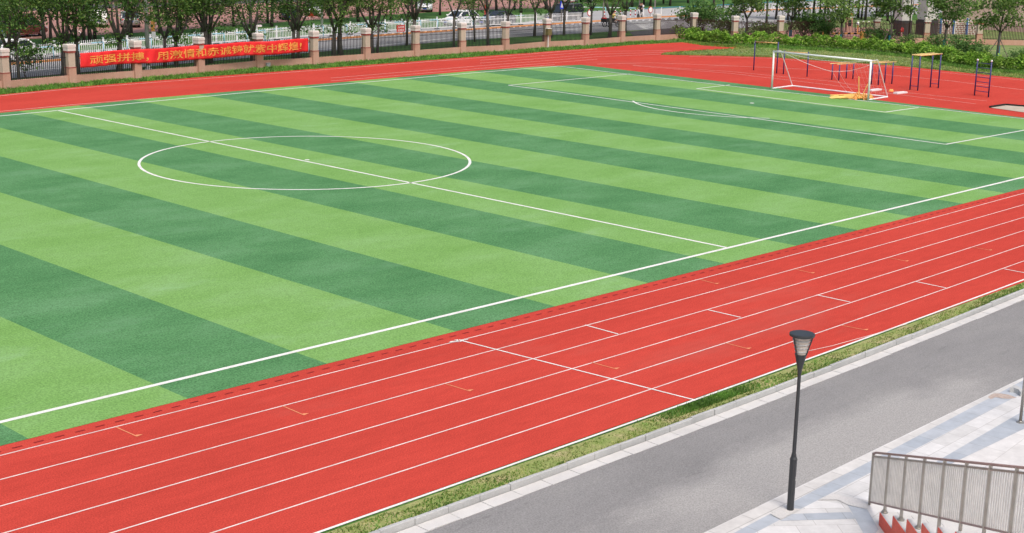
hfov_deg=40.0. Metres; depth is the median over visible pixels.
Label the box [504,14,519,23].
road barrier
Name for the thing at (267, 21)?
lawn tree
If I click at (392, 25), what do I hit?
road barrier
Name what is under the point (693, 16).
fence pillar
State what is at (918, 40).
wall
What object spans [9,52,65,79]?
iron fence
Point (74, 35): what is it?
street tree
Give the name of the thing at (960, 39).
wall
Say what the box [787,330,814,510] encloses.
street lamp
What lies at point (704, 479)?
road
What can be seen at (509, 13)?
street tree
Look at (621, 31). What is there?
fence pillar
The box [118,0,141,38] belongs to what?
lawn tree
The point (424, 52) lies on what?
wall
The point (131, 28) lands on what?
lawn tree
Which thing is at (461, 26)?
fence pillar
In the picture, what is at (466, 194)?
pitch lines
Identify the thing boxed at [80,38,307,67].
banner
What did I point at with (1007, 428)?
plaza inner blue band
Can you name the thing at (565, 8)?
street tree
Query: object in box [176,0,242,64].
street tree
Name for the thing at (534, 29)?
street tree
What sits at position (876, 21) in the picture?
fence pillar
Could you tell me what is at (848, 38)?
wall
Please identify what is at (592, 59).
worn track lines
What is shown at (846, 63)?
parallel bars
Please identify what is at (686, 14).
young tree
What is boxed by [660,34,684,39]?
wall
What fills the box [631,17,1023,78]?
grass verge
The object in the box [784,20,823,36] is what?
iron fence
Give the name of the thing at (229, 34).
road barrier
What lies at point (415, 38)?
fence pillar
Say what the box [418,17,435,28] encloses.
road barrier
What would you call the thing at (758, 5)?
young tree
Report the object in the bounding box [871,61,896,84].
parallel bars
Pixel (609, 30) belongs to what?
iron fence
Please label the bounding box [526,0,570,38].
street tree
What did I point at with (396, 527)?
kerb
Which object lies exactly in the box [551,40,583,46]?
wall
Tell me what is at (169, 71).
wall
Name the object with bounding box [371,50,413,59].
wall
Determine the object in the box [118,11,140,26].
parked car
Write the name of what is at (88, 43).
pipe rail
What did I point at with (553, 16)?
road barrier
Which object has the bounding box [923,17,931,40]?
fence pillar
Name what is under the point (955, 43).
shrub
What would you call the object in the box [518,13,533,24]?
road barrier
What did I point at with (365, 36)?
fence pillar
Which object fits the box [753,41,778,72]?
horizontal bar
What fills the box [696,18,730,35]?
iron fence
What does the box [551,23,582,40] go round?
iron fence
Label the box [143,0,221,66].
street tree
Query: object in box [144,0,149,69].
lamp pole
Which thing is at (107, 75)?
wall
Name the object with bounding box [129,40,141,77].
fence pillar
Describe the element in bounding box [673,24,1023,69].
hedge
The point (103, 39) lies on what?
road barrier
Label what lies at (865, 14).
roadside tree
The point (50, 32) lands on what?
lawn tree
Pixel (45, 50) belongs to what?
road barrier
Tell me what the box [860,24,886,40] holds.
shrub
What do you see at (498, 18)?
road barrier
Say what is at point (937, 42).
shrub
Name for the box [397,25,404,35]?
street sign
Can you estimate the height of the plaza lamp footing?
0.001 m
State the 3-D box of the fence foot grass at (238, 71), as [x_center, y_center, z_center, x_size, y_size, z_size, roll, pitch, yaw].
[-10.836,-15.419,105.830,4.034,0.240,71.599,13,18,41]
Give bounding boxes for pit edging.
[989,104,1023,107]
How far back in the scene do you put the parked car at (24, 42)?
103.07 m
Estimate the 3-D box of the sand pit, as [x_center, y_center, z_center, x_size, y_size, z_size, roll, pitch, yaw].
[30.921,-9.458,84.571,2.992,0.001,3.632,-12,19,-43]
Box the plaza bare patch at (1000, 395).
[988,393,1016,398]
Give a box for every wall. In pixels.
[11,75,68,87]
[77,71,133,82]
[142,66,197,76]
[205,61,256,71]
[263,58,311,65]
[319,54,363,63]
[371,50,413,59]
[420,47,459,55]
[466,45,503,52]
[509,42,545,49]
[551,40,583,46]
[589,37,620,44]
[625,35,655,41]
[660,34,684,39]
[832,37,872,42]
[892,38,923,42]
[929,38,975,43]
[938,18,976,34]
[982,39,1023,45]
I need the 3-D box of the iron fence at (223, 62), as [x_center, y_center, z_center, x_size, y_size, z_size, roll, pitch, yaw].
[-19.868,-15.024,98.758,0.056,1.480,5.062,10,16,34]
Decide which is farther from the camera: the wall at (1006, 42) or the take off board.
the wall at (1006, 42)
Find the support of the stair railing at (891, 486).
on the tiered steps
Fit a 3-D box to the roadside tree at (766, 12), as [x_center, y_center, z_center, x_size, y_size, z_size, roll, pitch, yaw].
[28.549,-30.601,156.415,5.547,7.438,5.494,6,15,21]
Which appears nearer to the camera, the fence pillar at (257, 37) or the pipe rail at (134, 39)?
the fence pillar at (257, 37)
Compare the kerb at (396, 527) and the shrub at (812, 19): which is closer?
the kerb at (396, 527)
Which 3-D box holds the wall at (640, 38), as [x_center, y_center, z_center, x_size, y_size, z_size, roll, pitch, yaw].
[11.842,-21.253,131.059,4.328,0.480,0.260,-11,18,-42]
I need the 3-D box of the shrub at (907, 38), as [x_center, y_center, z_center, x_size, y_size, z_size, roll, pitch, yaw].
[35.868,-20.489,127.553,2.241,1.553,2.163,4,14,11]
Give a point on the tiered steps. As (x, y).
(889, 522)
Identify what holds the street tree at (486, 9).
on the ground at (660, 4)
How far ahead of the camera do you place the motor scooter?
165.47 m
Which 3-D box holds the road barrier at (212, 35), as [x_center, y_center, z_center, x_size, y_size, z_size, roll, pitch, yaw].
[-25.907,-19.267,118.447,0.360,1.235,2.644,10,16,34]
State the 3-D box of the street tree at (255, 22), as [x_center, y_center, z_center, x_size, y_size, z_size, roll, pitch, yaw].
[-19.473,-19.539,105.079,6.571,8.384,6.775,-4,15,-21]
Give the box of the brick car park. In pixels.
[6,0,574,38]
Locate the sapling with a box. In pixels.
[0,39,46,76]
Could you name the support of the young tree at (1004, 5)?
on the grass verge
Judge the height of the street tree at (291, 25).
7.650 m
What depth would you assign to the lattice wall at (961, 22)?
147.63 m
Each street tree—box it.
[0,0,44,79]
[0,0,69,74]
[17,0,110,75]
[30,0,120,73]
[78,0,164,71]
[137,0,205,66]
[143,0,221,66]
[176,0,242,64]
[181,0,249,62]
[211,0,284,60]
[265,0,330,58]
[271,0,329,57]
[304,0,373,54]
[307,0,369,55]
[345,0,408,52]
[355,0,405,52]
[384,0,424,45]
[384,0,442,24]
[440,0,482,46]
[453,0,494,41]
[455,0,503,45]
[483,0,533,20]
[516,0,547,35]
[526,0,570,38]
[554,0,588,35]
[573,0,597,34]
[592,0,634,22]
[616,0,642,20]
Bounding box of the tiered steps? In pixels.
[879,512,1023,532]
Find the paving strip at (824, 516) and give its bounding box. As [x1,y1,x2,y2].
[780,512,855,520]
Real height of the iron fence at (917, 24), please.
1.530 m
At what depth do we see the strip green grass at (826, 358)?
26.48 m
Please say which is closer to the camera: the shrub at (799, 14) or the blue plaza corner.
the blue plaza corner
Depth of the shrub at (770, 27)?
134.48 m
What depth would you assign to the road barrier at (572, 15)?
155.44 m
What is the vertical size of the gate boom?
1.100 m
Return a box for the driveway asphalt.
[632,27,703,35]
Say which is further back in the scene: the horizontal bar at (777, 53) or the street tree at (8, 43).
the horizontal bar at (777, 53)
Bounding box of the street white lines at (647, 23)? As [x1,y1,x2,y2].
[14,19,674,71]
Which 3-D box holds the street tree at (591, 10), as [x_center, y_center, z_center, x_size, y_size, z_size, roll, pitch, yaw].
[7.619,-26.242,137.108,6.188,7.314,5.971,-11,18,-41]
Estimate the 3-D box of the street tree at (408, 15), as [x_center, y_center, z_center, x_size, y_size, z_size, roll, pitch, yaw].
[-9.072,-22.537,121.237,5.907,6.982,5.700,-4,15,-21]
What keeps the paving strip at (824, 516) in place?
on the paving at (826, 525)
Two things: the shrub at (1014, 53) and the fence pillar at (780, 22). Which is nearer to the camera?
the shrub at (1014, 53)
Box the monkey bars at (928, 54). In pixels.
[909,52,942,90]
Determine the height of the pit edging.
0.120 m
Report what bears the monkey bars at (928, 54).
on the running track
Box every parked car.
[0,14,47,36]
[0,38,37,58]
[94,10,107,26]
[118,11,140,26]
[279,8,295,19]
[418,0,432,11]
[441,10,479,25]
[477,10,516,25]
[544,3,583,20]
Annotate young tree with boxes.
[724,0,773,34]
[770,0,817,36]
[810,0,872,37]
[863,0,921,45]
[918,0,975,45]
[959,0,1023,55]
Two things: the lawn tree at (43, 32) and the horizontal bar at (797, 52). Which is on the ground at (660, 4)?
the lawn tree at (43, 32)
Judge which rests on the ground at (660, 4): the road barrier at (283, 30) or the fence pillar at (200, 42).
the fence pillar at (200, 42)
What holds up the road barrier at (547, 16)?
on the street
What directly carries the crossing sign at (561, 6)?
on the street
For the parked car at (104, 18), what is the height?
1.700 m
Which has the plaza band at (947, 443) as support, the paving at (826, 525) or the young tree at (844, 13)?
the paving at (826, 525)
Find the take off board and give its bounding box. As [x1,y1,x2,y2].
[893,91,906,93]
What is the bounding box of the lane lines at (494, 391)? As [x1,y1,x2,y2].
[0,193,1023,532]
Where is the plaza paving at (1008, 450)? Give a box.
[704,385,1023,532]
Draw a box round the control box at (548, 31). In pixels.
[545,28,551,42]
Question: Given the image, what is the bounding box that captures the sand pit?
[991,105,1023,111]
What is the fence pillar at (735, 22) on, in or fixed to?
on the grass verge
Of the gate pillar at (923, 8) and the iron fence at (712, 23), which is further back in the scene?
the gate pillar at (923, 8)
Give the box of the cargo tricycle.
[601,17,617,26]
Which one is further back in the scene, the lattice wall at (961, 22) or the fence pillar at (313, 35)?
the lattice wall at (961, 22)
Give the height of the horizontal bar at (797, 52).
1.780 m
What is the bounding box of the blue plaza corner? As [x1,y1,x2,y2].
[848,505,877,532]
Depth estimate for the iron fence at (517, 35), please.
119.56 m
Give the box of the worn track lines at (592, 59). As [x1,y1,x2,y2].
[2,49,1020,350]
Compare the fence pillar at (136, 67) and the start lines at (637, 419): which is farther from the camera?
the fence pillar at (136, 67)
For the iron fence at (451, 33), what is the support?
on the wall at (424, 52)
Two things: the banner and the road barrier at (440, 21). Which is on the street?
the road barrier at (440, 21)
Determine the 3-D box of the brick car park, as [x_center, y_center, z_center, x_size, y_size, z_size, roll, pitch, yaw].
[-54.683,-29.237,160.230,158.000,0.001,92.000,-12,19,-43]
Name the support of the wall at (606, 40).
on the ground at (660, 4)
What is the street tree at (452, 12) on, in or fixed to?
on the ground at (660, 4)
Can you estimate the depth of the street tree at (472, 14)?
126.26 m
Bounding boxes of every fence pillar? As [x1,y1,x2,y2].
[0,48,10,88]
[62,44,76,82]
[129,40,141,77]
[192,37,204,72]
[252,33,263,67]
[308,30,318,63]
[360,28,370,59]
[410,25,420,56]
[457,22,466,52]
[501,21,510,50]
[542,18,551,46]
[581,17,589,44]
[617,15,626,41]
[653,14,661,39]
[690,12,698,27]
[731,16,739,35]
[777,15,784,38]
[873,17,880,33]
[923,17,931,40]
[975,18,983,43]
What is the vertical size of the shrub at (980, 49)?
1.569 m
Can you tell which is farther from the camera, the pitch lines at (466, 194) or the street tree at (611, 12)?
the street tree at (611, 12)
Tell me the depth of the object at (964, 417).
28.64 m
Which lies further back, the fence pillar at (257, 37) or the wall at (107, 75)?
the fence pillar at (257, 37)
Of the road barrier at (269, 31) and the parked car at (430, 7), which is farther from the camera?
the parked car at (430, 7)
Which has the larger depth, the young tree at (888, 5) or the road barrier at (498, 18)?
the road barrier at (498, 18)
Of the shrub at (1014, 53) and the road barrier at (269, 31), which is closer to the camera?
the shrub at (1014, 53)
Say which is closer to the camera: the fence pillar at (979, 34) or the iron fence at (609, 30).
the iron fence at (609, 30)
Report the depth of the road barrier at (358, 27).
133.38 m
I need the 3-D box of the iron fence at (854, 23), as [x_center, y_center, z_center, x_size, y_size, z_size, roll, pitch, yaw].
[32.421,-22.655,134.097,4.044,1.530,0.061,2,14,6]
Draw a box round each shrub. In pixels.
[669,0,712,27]
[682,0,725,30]
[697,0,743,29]
[707,14,743,32]
[744,19,770,36]
[760,19,785,35]
[786,13,818,34]
[787,4,838,35]
[809,16,840,36]
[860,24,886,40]
[870,26,899,40]
[895,33,919,46]
[924,34,947,46]
[944,35,973,49]
[954,36,985,52]
[966,43,991,54]
[1004,47,1023,58]
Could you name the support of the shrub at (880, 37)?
on the grass verge
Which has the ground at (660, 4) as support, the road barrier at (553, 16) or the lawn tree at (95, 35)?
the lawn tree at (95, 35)
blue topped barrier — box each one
[643,7,660,16]
[661,6,678,14]
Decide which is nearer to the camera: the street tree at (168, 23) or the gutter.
the gutter
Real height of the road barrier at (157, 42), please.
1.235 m
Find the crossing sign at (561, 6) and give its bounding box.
[560,0,563,19]
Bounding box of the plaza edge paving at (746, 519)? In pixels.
[705,377,1023,532]
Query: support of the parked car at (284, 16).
on the brick car park
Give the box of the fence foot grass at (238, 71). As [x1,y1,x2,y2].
[0,39,672,94]
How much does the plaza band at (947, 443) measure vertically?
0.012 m
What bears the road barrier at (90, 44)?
on the street
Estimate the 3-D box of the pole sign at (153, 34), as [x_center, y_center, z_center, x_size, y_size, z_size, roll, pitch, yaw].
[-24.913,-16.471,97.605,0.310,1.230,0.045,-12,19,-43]
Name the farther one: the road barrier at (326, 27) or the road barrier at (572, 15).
the road barrier at (572, 15)
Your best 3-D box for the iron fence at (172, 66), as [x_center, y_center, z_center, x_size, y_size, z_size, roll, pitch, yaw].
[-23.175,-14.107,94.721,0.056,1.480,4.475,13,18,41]
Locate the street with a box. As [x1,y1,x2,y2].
[11,0,941,77]
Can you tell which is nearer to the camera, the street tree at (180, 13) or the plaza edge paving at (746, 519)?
the plaza edge paving at (746, 519)
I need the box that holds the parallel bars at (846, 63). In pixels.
[830,62,856,80]
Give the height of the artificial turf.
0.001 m
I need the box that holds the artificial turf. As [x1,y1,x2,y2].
[0,65,1023,445]
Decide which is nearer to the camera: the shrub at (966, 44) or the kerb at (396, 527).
the kerb at (396, 527)
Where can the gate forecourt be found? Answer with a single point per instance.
(836, 32)
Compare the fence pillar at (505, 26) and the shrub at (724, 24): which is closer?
the fence pillar at (505, 26)
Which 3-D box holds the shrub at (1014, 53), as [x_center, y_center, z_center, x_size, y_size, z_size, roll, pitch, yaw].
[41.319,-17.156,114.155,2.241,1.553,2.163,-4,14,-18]
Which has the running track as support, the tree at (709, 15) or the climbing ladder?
the climbing ladder
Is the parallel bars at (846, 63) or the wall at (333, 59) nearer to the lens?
the parallel bars at (846, 63)
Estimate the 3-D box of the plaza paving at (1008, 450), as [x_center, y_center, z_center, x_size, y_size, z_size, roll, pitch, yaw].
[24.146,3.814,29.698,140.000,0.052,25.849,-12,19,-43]
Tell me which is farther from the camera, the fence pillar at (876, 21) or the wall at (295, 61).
the fence pillar at (876, 21)
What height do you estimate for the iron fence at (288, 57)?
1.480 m
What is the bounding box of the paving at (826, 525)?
[756,500,862,532]
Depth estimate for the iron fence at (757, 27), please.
132.22 m
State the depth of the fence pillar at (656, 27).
132.23 m
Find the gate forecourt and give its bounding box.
[749,28,904,43]
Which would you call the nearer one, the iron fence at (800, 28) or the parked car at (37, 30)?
the parked car at (37, 30)
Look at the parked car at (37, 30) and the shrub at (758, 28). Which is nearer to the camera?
the parked car at (37, 30)
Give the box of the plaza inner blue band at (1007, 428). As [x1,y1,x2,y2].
[908,411,1023,480]
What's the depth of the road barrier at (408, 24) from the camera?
138.92 m
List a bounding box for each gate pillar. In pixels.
[892,0,912,35]
[915,0,938,34]
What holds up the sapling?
on the ground at (660, 4)
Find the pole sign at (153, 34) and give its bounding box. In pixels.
[151,20,155,37]
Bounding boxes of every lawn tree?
[1,1,31,23]
[32,3,52,45]
[49,0,77,44]
[79,0,98,42]
[84,0,121,40]
[90,0,119,38]
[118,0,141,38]
[130,0,150,35]
[244,0,276,27]
[264,0,268,23]
[269,0,273,26]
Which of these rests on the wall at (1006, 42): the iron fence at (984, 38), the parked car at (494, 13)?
the iron fence at (984, 38)
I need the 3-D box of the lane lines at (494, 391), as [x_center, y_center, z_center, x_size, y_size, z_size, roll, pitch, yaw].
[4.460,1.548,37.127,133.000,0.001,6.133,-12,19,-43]
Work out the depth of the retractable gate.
148.23 m
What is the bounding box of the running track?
[0,42,1023,532]
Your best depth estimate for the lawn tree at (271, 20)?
141.12 m
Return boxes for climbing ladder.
[974,59,992,96]
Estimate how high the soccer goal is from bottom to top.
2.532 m
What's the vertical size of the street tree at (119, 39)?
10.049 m
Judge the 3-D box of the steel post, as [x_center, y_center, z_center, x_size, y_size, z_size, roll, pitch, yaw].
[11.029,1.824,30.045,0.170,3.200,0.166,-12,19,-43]
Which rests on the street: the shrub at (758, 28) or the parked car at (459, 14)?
the parked car at (459, 14)
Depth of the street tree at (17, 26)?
89.50 m
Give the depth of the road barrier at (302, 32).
128.07 m
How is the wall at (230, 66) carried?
on the ground at (660, 4)
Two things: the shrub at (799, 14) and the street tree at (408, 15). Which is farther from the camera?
the shrub at (799, 14)
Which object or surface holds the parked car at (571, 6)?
on the street
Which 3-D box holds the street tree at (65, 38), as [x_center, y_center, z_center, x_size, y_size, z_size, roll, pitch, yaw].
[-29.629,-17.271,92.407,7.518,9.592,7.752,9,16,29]
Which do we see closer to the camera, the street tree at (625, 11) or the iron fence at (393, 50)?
the iron fence at (393, 50)
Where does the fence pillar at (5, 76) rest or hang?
on the ground at (660, 4)
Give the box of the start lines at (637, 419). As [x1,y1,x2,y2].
[315,269,1023,532]
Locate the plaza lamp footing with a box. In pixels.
[771,506,799,518]
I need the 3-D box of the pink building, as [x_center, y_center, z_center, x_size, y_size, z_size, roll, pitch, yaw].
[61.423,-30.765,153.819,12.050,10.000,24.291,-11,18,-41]
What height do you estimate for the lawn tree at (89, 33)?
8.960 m
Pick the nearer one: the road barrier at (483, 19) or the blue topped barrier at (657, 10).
the road barrier at (483, 19)
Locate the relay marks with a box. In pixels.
[116,247,991,436]
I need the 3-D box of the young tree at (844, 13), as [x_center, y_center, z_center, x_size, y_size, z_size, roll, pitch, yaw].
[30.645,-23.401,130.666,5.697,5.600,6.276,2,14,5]
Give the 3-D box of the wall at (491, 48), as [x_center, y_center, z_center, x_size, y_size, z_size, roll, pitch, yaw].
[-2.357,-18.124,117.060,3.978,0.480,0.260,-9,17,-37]
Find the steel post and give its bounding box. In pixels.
[1016,378,1023,423]
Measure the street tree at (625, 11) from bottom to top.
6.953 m
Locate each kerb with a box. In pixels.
[369,288,1023,532]
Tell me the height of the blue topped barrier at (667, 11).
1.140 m
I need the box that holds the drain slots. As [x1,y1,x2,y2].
[0,193,1014,451]
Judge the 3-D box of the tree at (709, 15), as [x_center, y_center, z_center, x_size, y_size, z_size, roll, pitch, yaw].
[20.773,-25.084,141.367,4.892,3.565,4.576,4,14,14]
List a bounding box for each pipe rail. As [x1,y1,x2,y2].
[78,41,102,54]
[127,38,150,48]
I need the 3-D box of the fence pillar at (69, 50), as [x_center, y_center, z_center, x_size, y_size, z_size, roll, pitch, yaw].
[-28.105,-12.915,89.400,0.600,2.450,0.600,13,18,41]
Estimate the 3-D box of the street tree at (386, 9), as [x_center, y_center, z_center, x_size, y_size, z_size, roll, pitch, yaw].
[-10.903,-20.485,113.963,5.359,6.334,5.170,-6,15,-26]
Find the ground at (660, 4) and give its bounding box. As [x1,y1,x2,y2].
[0,0,977,532]
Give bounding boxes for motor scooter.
[637,9,642,17]
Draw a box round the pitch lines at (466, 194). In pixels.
[0,66,1023,422]
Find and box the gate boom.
[832,31,864,39]
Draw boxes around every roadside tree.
[765,0,768,22]
[775,3,777,18]
[864,0,867,19]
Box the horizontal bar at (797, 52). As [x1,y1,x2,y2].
[783,50,808,76]
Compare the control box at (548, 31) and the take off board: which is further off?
the control box at (548, 31)
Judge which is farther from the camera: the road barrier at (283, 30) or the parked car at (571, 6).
the parked car at (571, 6)
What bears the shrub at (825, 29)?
on the grass verge
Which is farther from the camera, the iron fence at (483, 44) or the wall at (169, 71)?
the iron fence at (483, 44)
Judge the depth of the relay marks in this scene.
32.69 m
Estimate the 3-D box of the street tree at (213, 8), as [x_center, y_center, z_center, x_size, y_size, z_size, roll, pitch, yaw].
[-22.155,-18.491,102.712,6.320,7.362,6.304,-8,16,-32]
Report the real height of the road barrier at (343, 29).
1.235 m
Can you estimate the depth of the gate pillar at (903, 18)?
143.30 m
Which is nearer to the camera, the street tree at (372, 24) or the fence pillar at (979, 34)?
the street tree at (372, 24)
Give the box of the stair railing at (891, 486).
[868,452,1023,532]
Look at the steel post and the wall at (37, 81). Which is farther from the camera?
the wall at (37, 81)
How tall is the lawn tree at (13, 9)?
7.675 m
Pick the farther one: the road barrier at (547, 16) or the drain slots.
the road barrier at (547, 16)
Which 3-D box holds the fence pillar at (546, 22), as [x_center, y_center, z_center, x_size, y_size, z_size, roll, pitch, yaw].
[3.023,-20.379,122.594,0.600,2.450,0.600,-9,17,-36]
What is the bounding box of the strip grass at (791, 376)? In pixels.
[330,282,1023,532]
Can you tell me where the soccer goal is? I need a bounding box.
[771,51,887,100]
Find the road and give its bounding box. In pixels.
[426,300,1023,532]
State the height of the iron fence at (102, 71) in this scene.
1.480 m
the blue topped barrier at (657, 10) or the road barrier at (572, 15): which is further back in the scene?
the blue topped barrier at (657, 10)
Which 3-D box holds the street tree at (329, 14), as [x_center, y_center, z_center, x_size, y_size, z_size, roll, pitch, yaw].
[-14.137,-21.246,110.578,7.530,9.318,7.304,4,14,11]
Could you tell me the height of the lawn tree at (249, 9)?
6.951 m
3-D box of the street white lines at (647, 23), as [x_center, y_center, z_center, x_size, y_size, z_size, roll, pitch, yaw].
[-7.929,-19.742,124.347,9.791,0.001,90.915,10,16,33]
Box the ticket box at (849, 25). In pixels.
[845,17,853,31]
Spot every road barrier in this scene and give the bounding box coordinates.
[32,43,54,59]
[52,41,73,57]
[78,40,102,52]
[102,37,126,50]
[126,35,149,48]
[149,34,172,48]
[172,33,193,45]
[192,32,215,45]
[214,30,236,43]
[234,29,256,42]
[256,27,275,38]
[275,26,291,39]
[295,27,312,38]
[313,23,331,34]
[329,23,349,35]
[348,22,365,34]
[383,19,400,31]
[401,19,418,29]
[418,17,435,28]
[435,17,452,28]
[452,17,470,27]
[469,16,485,27]
[485,15,503,26]
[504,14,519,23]
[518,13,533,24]
[536,13,548,23]
[552,13,566,21]
[566,11,580,21]
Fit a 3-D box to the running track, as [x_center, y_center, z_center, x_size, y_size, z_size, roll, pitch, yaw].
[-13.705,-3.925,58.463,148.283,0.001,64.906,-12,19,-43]
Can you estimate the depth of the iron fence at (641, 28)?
130.78 m
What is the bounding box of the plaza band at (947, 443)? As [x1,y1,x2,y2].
[759,395,1023,530]
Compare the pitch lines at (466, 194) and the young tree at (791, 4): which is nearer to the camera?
the pitch lines at (466, 194)
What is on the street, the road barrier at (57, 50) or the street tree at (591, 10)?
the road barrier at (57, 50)
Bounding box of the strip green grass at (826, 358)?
[336,283,1023,532]
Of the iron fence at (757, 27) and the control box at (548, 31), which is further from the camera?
the iron fence at (757, 27)
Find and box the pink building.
[942,0,1023,31]
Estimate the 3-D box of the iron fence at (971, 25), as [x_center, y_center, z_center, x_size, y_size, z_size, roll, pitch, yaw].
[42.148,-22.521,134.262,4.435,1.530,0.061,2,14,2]
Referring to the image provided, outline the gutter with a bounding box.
[397,294,1023,532]
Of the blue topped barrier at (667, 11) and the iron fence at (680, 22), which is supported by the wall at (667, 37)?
the iron fence at (680, 22)
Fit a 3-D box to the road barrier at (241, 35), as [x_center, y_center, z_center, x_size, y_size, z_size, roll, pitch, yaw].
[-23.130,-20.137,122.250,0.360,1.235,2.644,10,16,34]
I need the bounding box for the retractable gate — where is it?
[855,21,884,31]
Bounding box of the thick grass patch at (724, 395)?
[628,376,775,431]
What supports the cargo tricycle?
on the street
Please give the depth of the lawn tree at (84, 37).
118.97 m
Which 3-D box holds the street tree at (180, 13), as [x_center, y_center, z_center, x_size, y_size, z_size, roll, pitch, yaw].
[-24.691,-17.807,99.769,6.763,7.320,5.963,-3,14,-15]
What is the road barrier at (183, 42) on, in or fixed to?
on the street
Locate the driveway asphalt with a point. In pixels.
(635, 33)
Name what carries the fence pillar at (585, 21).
on the ground at (660, 4)
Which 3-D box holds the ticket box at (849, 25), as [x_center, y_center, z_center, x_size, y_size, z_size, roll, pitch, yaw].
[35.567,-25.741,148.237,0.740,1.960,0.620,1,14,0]
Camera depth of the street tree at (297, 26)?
107.64 m
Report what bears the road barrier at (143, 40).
on the street
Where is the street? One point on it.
(753, 16)
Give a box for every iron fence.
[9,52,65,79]
[75,48,132,74]
[142,45,193,69]
[204,40,254,65]
[264,38,310,59]
[318,35,362,56]
[370,32,411,53]
[420,29,458,49]
[466,27,501,46]
[509,25,544,43]
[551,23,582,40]
[589,21,619,38]
[625,19,654,36]
[660,17,691,34]
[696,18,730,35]
[738,20,777,36]
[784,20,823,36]
[831,21,872,37]
[880,22,924,37]
[930,22,976,38]
[982,23,1023,39]
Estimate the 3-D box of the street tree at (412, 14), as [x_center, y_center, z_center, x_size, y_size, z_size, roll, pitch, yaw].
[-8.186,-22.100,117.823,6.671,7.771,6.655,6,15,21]
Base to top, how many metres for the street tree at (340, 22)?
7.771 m
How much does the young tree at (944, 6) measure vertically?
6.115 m
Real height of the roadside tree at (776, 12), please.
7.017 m
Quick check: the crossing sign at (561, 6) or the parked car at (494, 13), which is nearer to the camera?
the parked car at (494, 13)
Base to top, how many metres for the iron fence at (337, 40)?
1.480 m

